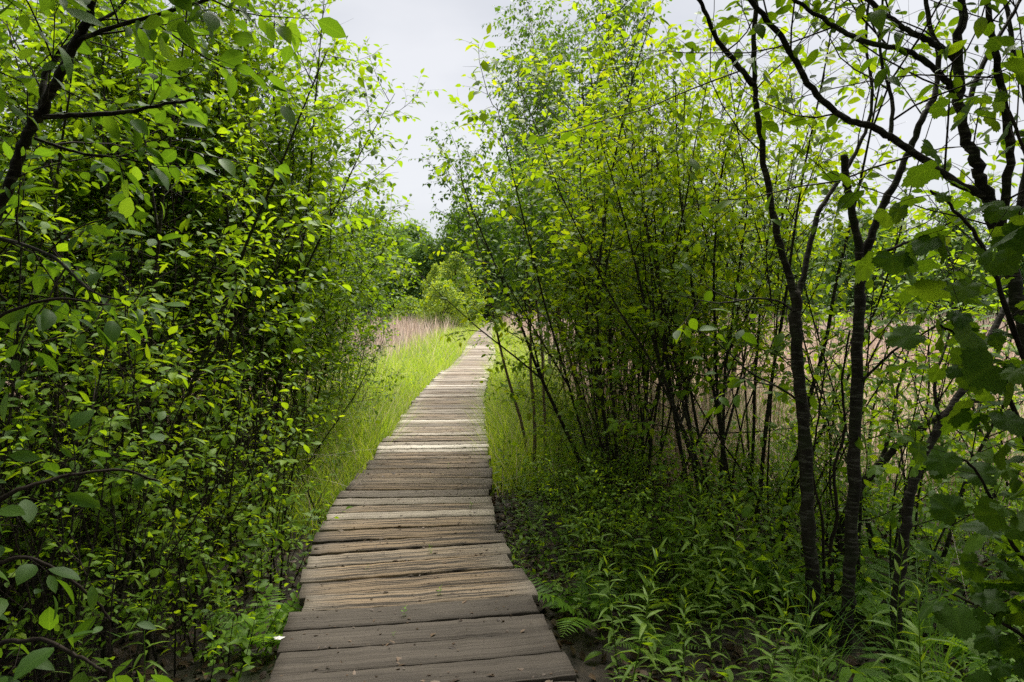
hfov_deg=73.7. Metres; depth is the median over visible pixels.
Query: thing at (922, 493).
seedling
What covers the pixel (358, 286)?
alder shrub
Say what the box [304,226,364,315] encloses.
broadleaf tree
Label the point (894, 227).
broadleaf tree
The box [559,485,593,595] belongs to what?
upright herb
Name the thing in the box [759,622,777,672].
seedling
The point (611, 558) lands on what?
seedling
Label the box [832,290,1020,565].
leaning tree
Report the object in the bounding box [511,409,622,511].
bush
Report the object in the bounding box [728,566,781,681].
upright herb
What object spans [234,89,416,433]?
alder shrub
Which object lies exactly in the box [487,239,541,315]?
broadleaf tree
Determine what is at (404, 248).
broadleaf tree
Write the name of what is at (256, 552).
upright herb
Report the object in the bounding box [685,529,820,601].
broad fern
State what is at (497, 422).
grass
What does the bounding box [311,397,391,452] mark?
bush
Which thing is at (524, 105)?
birch tree
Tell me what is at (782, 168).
alder shrub
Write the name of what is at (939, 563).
seedling
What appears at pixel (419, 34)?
sky
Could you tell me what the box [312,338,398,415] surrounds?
broadleaf shrub
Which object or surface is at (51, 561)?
bare sapling
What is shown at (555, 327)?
birch tree
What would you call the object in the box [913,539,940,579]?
seedling
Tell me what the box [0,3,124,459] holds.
alder shrub
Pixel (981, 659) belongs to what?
upright herb
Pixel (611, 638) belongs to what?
seedling
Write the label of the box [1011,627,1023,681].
upright herb
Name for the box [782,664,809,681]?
upright herb
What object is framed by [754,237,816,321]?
broadleaf tree
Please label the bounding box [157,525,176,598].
upright herb
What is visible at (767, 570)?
seedling
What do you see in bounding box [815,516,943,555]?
broad fern
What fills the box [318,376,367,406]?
bush
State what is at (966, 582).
seedling
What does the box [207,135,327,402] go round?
alder shrub
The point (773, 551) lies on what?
seedling
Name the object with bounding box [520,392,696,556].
broadleaf shrub
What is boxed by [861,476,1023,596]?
bush
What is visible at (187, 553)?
bare sapling
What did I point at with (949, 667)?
upright herb
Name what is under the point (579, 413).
broadleaf shrub
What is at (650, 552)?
seedling
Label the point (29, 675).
seedling
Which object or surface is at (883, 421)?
alder shrub
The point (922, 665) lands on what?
upright herb
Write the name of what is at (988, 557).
seedling
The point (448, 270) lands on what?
willow shrub
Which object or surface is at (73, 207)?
alder shrub
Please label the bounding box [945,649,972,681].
upright herb
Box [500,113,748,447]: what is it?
alder shrub
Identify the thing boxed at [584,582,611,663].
seedling
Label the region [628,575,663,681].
upright herb
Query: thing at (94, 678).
upright herb
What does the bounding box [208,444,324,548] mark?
bush
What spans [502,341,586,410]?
broadleaf shrub
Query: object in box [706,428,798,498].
bush
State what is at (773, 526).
seedling
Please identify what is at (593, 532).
bush
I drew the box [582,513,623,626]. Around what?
upright herb
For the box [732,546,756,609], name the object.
seedling
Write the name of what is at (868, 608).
seedling
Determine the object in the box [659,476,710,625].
upright herb
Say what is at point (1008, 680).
broad fern
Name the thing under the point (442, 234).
broadleaf tree
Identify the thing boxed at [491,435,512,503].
upright herb
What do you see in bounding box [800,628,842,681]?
upright herb
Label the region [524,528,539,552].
seedling
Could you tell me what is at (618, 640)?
upright herb
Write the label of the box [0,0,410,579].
alder shrub
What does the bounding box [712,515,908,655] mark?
bush
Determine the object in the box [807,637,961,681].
broad fern
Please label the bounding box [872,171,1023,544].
alder shrub
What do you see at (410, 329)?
dry reeds
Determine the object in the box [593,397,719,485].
bush
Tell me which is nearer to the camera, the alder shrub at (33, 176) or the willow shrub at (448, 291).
the alder shrub at (33, 176)
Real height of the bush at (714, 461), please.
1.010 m
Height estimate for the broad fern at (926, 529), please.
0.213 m
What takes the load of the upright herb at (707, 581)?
on the ground at (580, 642)
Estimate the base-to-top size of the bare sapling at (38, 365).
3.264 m
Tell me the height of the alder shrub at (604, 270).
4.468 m
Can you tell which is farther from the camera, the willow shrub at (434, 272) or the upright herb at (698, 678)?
the willow shrub at (434, 272)
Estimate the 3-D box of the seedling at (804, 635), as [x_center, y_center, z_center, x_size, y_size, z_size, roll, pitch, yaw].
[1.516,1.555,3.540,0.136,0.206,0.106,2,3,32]
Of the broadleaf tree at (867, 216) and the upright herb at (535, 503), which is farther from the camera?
the broadleaf tree at (867, 216)
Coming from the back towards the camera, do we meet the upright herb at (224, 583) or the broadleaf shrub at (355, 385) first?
the broadleaf shrub at (355, 385)
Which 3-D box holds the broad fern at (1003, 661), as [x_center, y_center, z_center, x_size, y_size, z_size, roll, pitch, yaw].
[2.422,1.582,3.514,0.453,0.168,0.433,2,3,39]
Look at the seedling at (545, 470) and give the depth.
6.58 m
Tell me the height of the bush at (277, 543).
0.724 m
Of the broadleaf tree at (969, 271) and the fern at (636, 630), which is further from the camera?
the broadleaf tree at (969, 271)
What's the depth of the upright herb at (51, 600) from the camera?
3.76 m
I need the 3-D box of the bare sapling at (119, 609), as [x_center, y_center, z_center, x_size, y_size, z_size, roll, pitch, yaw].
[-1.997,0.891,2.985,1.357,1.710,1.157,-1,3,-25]
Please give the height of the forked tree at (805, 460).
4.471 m
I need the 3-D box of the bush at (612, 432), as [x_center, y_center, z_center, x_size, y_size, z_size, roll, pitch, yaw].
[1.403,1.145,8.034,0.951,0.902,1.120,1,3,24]
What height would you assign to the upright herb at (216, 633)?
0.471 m
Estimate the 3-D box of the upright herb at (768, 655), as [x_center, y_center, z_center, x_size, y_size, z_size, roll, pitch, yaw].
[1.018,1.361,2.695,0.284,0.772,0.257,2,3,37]
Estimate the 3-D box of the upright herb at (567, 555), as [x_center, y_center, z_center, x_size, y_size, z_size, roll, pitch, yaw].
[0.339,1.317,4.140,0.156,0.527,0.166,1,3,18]
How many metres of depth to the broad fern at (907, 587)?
4.18 m
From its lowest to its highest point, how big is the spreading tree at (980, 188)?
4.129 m
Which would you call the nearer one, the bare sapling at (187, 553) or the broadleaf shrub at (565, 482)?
the bare sapling at (187, 553)
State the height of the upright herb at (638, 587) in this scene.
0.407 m
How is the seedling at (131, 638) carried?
on the ground at (580, 642)
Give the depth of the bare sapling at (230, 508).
4.28 m
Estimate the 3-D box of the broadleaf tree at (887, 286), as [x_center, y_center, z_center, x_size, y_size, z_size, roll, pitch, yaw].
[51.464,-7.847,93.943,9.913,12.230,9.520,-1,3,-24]
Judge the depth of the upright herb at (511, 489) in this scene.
6.04 m
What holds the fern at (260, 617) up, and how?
on the ground at (580, 642)
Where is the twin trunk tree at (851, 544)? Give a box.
[820,0,1023,653]
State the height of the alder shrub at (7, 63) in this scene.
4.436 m
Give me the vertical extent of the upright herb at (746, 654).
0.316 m
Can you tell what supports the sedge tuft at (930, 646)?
on the ground at (580, 642)
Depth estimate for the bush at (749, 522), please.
4.42 m
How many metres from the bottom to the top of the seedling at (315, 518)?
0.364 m
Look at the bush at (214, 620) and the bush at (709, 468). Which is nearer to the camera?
the bush at (214, 620)
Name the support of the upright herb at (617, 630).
on the ground at (580, 642)
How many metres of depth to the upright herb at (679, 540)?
3.97 m
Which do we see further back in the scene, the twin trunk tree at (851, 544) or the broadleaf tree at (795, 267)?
the broadleaf tree at (795, 267)
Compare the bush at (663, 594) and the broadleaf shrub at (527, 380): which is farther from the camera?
the broadleaf shrub at (527, 380)
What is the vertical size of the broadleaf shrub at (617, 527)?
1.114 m
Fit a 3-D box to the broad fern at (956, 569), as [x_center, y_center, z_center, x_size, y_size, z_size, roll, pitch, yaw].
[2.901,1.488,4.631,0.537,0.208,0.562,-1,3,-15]
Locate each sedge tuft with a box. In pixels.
[655,546,829,623]
[681,555,917,681]
[768,539,1020,681]
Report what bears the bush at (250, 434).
on the ground at (580, 642)
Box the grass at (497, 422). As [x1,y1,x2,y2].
[161,319,621,539]
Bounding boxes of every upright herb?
[39,555,61,626]
[42,600,74,681]
[54,646,93,676]
[55,600,99,675]
[73,637,103,681]
[117,557,145,629]
[118,558,168,681]
[124,509,148,591]
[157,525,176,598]
[194,583,237,660]
[207,568,239,638]
[209,576,241,653]
[239,482,268,562]
[244,502,267,583]
[278,501,300,569]
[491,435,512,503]
[499,506,514,548]
[502,468,518,512]
[510,497,528,556]
[510,531,527,569]
[512,541,531,579]
[513,452,537,543]
[514,464,525,502]
[515,471,538,553]
[523,451,546,513]
[527,503,547,568]
[538,466,552,509]
[555,520,576,594]
[557,503,570,558]
[558,508,577,552]
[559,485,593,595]
[574,584,591,632]
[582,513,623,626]
[590,556,632,681]
[605,591,627,661]
[609,502,655,621]
[609,537,672,681]
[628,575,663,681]
[631,552,645,613]
[631,568,667,648]
[634,564,658,627]
[640,524,666,602]
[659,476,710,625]
[660,524,703,623]
[663,602,702,681]
[667,588,701,666]
[674,516,715,642]
[684,568,709,633]
[687,522,732,640]
[687,659,702,681]
[690,532,706,599]
[693,623,730,681]
[701,551,737,668]
[708,466,758,611]
[708,494,762,645]
[713,533,729,607]
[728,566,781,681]
[733,639,761,681]
[736,591,807,681]
[755,545,788,614]
[760,521,789,605]
[767,560,816,681]
[772,589,827,681]
[781,504,804,607]
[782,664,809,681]
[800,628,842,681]
[802,644,832,681]
[839,472,879,608]
[856,541,874,599]
[865,534,929,681]
[879,582,963,681]
[907,635,942,681]
[907,652,940,681]
[910,569,936,626]
[937,660,957,681]
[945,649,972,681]
[967,612,993,672]
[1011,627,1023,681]
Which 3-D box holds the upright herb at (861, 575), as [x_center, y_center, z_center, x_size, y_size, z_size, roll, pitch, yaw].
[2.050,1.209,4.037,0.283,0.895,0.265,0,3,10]
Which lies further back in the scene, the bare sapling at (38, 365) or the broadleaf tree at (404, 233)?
the broadleaf tree at (404, 233)
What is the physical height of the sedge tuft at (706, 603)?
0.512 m
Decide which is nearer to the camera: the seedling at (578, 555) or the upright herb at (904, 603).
the upright herb at (904, 603)
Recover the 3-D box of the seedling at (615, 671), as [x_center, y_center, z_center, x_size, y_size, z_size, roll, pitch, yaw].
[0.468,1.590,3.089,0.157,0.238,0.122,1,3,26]
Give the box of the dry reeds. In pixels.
[2,305,1023,607]
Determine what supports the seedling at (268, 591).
on the ground at (580, 642)
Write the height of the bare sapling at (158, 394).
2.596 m
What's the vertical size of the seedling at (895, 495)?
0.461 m
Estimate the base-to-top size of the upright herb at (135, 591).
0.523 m
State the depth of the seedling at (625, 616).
3.81 m
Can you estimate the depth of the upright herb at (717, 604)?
3.41 m
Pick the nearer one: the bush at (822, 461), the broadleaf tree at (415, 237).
the bush at (822, 461)
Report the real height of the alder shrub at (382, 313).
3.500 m
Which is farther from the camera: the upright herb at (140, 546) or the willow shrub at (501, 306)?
the willow shrub at (501, 306)
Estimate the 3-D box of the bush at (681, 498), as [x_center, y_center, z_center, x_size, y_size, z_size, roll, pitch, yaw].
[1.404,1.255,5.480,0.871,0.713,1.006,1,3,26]
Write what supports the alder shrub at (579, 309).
on the ground at (580, 642)
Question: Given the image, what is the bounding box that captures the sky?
[0,0,1023,307]
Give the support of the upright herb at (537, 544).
on the ground at (580, 642)
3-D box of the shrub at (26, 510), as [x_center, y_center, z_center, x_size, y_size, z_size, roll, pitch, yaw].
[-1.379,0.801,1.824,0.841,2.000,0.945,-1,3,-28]
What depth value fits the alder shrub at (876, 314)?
6.15 m
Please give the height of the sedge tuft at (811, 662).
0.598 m
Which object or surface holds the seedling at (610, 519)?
on the ground at (580, 642)
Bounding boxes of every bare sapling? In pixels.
[0,117,292,650]
[0,172,121,584]
[0,199,245,555]
[0,209,312,600]
[0,214,115,526]
[0,227,142,669]
[0,234,109,536]
[0,241,284,681]
[0,261,154,681]
[0,351,218,681]
[48,411,320,675]
[128,344,354,620]
[135,232,344,558]
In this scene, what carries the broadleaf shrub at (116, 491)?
on the ground at (580, 642)
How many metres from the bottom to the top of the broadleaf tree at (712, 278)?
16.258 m
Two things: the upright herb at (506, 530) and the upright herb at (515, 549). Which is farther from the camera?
the upright herb at (506, 530)
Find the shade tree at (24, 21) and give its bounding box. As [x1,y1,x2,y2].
[0,0,93,130]
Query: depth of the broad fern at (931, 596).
3.89 m
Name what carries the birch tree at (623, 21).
on the ground at (580, 642)
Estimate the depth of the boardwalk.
3.74 m
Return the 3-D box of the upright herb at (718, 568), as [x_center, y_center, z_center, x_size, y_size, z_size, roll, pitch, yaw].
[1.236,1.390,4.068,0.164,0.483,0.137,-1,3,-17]
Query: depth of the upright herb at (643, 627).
2.88 m
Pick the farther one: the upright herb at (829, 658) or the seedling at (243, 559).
the seedling at (243, 559)
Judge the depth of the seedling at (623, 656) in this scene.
3.08 m
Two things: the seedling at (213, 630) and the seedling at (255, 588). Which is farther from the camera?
the seedling at (255, 588)
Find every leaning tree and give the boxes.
[0,0,345,421]
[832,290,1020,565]
[863,265,1023,662]
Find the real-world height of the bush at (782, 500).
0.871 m
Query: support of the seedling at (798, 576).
on the ground at (580, 642)
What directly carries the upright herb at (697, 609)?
on the ground at (580, 642)
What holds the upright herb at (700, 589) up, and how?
on the ground at (580, 642)
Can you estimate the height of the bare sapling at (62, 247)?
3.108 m
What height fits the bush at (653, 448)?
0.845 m
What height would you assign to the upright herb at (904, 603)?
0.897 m
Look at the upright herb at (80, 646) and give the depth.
3.31 m
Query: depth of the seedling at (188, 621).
3.89 m
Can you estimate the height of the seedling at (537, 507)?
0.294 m
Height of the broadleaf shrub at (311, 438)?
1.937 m
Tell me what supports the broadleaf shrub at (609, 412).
on the ground at (580, 642)
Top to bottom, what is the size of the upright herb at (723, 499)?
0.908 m
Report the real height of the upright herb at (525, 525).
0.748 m
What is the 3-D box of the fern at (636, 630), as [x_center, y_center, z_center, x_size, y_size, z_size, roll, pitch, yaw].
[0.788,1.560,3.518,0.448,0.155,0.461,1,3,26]
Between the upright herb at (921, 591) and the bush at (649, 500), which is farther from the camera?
the bush at (649, 500)
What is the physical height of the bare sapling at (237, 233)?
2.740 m
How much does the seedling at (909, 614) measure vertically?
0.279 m
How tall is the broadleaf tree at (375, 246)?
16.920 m
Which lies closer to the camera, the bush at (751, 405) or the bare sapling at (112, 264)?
the bare sapling at (112, 264)
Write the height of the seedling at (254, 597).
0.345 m
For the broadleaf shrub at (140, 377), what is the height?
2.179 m
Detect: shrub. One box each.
[0,0,273,512]
[0,0,306,529]
[0,0,402,473]
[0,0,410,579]
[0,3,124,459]
[0,5,140,469]
[0,60,101,344]
[0,251,321,661]
[0,263,197,636]
[0,274,172,681]
[3,46,116,396]
[22,42,317,443]
[24,0,446,496]
[48,295,328,538]
[141,114,432,458]
[167,301,407,496]
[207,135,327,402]
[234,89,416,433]
[267,329,408,446]
[295,226,430,399]
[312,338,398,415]
[374,0,993,517]
[391,295,429,326]
[409,277,471,332]
[420,263,446,322]
[431,251,486,326]
[449,127,711,436]
[468,11,868,478]
[471,309,613,435]
[487,296,520,320]
[489,0,1022,551]
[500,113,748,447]
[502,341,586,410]
[517,433,713,604]
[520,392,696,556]
[529,358,653,465]
[538,76,864,437]
[539,349,672,507]
[543,417,660,529]
[596,413,769,590]
[726,387,899,566]
[738,178,1023,573]
[750,255,1021,601]
[760,190,1007,497]
[845,199,1023,487]
[855,12,1023,681]
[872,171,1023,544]
[919,440,1023,592]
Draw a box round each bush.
[126,547,301,678]
[191,396,295,476]
[201,487,351,592]
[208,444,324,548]
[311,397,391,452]
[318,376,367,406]
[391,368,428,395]
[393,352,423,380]
[496,440,569,506]
[510,494,625,580]
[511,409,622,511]
[516,385,575,415]
[531,402,633,479]
[537,445,609,534]
[562,485,692,576]
[567,522,726,627]
[582,409,657,465]
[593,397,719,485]
[599,465,789,632]
[613,471,739,557]
[619,417,683,488]
[630,449,745,535]
[658,408,823,499]
[697,397,790,452]
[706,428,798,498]
[706,430,760,481]
[706,467,843,582]
[707,447,790,525]
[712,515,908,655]
[729,408,845,507]
[730,444,873,562]
[772,447,900,538]
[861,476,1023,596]
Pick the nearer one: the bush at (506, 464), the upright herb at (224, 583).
the upright herb at (224, 583)
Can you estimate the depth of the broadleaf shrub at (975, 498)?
4.48 m
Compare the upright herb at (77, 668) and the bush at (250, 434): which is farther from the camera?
the bush at (250, 434)
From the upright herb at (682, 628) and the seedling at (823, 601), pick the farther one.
the seedling at (823, 601)
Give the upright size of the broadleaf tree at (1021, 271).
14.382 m
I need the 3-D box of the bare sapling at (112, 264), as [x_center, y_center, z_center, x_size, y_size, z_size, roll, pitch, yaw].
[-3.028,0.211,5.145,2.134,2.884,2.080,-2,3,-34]
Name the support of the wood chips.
on the boardwalk
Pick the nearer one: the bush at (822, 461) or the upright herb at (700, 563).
the upright herb at (700, 563)
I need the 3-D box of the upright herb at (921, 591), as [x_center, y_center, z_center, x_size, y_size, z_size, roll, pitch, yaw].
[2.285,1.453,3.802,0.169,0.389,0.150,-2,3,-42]
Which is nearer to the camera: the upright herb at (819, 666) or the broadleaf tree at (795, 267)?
the upright herb at (819, 666)
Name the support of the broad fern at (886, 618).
on the ground at (580, 642)
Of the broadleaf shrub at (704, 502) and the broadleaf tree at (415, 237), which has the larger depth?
the broadleaf tree at (415, 237)
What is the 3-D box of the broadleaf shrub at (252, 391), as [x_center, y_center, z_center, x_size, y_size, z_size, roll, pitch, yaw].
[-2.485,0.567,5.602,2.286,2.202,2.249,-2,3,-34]
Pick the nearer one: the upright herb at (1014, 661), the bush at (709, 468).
the upright herb at (1014, 661)
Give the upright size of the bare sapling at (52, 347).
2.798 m
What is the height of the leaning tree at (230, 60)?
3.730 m
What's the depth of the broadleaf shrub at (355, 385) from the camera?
8.52 m
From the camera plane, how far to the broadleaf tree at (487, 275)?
90.41 m
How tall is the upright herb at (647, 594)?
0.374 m
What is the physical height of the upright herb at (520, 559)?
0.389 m
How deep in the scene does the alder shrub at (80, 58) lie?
5.88 m
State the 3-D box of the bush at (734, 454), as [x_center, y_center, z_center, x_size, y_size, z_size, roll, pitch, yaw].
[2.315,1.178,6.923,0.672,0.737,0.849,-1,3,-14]
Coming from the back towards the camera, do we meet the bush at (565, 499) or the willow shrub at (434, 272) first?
the willow shrub at (434, 272)
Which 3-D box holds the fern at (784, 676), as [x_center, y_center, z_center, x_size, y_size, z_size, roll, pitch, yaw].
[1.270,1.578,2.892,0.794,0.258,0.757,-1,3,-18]
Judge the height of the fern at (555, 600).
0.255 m
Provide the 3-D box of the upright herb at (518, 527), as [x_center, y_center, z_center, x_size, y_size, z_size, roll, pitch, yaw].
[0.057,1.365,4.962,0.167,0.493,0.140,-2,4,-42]
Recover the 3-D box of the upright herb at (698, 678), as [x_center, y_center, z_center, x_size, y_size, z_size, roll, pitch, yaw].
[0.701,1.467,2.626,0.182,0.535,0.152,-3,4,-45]
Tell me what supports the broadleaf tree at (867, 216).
on the ground at (580, 642)
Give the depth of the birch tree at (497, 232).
6.75 m
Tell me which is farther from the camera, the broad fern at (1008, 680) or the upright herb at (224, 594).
the upright herb at (224, 594)
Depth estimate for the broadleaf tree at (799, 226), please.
111.52 m
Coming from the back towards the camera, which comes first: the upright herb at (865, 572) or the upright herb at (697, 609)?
the upright herb at (865, 572)
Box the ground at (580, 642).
[0,312,1023,681]
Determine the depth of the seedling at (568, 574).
3.97 m
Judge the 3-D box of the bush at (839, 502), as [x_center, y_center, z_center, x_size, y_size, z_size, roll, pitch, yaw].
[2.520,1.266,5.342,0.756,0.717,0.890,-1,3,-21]
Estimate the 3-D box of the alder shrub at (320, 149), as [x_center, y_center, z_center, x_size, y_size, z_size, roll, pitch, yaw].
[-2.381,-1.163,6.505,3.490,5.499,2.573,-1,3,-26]
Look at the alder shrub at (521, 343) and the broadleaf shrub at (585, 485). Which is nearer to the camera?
the broadleaf shrub at (585, 485)
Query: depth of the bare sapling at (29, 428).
3.37 m
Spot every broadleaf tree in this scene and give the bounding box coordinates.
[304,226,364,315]
[330,201,411,322]
[364,228,422,322]
[370,221,425,304]
[393,235,457,321]
[397,218,436,265]
[422,200,491,319]
[459,213,531,321]
[462,225,507,316]
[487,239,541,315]
[669,220,712,322]
[719,261,745,317]
[726,212,779,320]
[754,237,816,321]
[772,224,839,320]
[802,220,883,322]
[817,207,899,316]
[850,240,919,321]
[865,222,919,319]
[914,203,999,322]
[926,236,1004,321]
[971,248,1023,321]
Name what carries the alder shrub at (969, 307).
on the ground at (580, 642)
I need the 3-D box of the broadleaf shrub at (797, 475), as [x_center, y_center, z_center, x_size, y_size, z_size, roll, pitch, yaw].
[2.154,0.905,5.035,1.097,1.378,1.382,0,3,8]
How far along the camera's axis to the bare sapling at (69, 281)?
4.52 m
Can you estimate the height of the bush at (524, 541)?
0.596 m
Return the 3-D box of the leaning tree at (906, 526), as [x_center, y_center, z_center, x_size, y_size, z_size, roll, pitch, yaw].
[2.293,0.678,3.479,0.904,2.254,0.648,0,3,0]
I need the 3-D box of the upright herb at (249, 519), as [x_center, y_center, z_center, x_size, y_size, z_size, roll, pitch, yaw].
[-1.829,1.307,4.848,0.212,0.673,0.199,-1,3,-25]
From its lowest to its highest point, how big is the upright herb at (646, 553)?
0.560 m
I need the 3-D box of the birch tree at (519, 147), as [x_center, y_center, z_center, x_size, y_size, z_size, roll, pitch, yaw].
[0.740,-0.641,8.735,1.885,4.286,2.146,1,3,16]
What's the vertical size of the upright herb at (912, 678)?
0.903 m
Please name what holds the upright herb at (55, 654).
on the ground at (580, 642)
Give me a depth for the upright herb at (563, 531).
4.79 m
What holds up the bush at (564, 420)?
on the ground at (580, 642)
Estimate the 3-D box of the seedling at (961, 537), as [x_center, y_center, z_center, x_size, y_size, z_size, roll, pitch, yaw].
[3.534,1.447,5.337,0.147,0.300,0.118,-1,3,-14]
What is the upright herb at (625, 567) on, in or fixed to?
on the ground at (580, 642)
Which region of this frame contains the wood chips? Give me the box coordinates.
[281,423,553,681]
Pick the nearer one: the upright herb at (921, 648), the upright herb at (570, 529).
the upright herb at (921, 648)
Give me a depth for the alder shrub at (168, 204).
8.07 m
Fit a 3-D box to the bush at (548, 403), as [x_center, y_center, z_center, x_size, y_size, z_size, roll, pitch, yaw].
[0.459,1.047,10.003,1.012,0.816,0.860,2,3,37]
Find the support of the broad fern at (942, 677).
on the ground at (580, 642)
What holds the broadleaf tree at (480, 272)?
on the ground at (580, 642)
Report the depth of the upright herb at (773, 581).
4.00 m
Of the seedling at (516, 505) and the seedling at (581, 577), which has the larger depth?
the seedling at (516, 505)
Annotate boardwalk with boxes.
[269,321,576,681]
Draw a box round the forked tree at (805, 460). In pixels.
[527,0,958,643]
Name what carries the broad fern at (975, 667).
on the ground at (580, 642)
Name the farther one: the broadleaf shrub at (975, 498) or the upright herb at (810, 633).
the broadleaf shrub at (975, 498)
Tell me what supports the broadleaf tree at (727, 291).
on the ground at (580, 642)
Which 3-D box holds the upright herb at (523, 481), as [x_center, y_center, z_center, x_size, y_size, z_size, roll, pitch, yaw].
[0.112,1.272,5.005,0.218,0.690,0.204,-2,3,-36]
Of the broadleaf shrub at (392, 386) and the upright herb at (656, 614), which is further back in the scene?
the broadleaf shrub at (392, 386)
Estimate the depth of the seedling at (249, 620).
3.07 m
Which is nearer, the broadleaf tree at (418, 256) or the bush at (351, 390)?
the bush at (351, 390)
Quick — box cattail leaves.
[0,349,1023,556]
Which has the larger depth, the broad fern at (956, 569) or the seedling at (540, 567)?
the broad fern at (956, 569)
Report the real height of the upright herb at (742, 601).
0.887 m
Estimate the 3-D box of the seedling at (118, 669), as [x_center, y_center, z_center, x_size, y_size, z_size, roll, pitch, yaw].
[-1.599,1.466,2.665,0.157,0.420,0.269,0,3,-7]
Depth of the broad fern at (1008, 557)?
4.70 m
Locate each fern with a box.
[192,585,302,649]
[528,559,640,635]
[612,610,706,665]
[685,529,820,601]
[741,650,895,681]
[758,550,894,619]
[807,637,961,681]
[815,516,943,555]
[819,556,938,603]
[855,583,1021,669]
[872,508,960,537]
[907,535,995,581]
[914,584,1013,632]
[930,672,956,681]
[935,621,1014,667]
[938,646,1020,681]
[968,638,1018,681]
[986,541,1023,567]
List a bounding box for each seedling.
[23,636,38,681]
[64,647,106,680]
[83,617,98,655]
[92,656,131,678]
[127,619,137,640]
[167,578,192,630]
[202,620,214,659]
[204,631,224,681]
[226,613,269,681]
[237,537,252,575]
[240,559,271,614]
[245,579,273,633]
[253,582,283,652]
[302,510,320,550]
[303,491,323,524]
[511,493,522,517]
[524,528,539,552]
[532,457,553,491]
[533,505,546,534]
[536,564,546,592]
[543,533,549,554]
[549,566,570,608]
[551,524,564,567]
[569,591,583,616]
[575,528,587,563]
[578,571,596,595]
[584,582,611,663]
[594,601,613,641]
[599,540,624,587]
[600,502,623,551]
[605,665,631,681]
[617,653,637,681]
[621,585,641,628]
[642,536,658,575]
[642,634,675,681]
[675,655,686,676]
[698,634,712,656]
[717,665,740,681]
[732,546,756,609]
[745,522,776,555]
[755,537,780,572]
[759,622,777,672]
[766,541,781,580]
[789,563,835,646]
[792,621,816,651]
[819,591,832,621]
[823,623,837,661]
[865,596,886,645]
[881,480,903,512]
[881,560,914,604]
[899,606,916,648]
[913,482,934,516]
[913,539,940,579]
[928,549,947,593]
[955,516,972,538]
[956,578,973,608]
[985,555,997,579]
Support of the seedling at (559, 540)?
on the ground at (580, 642)
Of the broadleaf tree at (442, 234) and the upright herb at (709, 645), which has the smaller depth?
the upright herb at (709, 645)
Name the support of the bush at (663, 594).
on the ground at (580, 642)
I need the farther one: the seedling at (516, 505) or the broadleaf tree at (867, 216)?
the broadleaf tree at (867, 216)
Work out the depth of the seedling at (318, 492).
5.72 m
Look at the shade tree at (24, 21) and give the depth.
1.64 m
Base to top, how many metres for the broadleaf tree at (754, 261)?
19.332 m
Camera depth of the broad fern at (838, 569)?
4.15 m
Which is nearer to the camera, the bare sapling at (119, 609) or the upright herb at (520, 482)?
the bare sapling at (119, 609)
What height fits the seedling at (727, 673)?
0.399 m
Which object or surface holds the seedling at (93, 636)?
on the ground at (580, 642)
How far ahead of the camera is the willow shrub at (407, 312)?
63.52 m
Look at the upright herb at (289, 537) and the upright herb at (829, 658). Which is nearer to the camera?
the upright herb at (829, 658)
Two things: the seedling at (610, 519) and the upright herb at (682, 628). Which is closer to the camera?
the upright herb at (682, 628)
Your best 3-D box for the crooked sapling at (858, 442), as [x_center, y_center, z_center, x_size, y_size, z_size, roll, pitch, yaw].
[1.711,0.793,3.876,0.589,1.850,0.729,1,3,23]
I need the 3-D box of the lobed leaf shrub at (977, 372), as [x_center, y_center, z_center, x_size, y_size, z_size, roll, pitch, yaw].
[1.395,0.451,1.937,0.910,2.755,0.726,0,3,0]
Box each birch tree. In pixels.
[408,116,590,485]
[476,26,638,387]
[479,0,671,388]
[498,116,631,449]
[506,168,618,418]
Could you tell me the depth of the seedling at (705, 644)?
3.50 m
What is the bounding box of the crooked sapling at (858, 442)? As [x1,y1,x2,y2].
[761,318,878,626]
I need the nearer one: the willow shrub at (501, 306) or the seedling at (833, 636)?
the seedling at (833, 636)
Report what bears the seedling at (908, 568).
on the ground at (580, 642)
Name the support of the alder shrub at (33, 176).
on the ground at (580, 642)
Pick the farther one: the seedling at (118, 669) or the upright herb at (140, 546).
the upright herb at (140, 546)
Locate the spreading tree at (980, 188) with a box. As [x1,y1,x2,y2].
[589,0,1023,347]
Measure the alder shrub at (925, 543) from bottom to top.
2.230 m
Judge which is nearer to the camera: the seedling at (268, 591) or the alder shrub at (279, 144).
the seedling at (268, 591)
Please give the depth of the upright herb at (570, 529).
5.00 m
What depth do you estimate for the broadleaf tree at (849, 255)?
95.56 m
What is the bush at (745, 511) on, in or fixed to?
on the ground at (580, 642)
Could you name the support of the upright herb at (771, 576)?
on the ground at (580, 642)
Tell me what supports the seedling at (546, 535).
on the ground at (580, 642)
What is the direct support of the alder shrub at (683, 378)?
on the ground at (580, 642)
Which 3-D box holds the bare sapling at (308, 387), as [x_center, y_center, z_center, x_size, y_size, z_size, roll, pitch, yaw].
[-2.059,0.397,5.279,1.684,2.487,1.974,1,3,22]
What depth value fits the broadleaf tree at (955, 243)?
93.92 m
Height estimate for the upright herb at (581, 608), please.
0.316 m
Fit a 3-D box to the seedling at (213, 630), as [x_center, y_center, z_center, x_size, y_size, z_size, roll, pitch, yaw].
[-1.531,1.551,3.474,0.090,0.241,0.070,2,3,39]
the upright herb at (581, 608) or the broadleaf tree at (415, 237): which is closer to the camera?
the upright herb at (581, 608)
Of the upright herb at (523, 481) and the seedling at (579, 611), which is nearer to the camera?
the seedling at (579, 611)

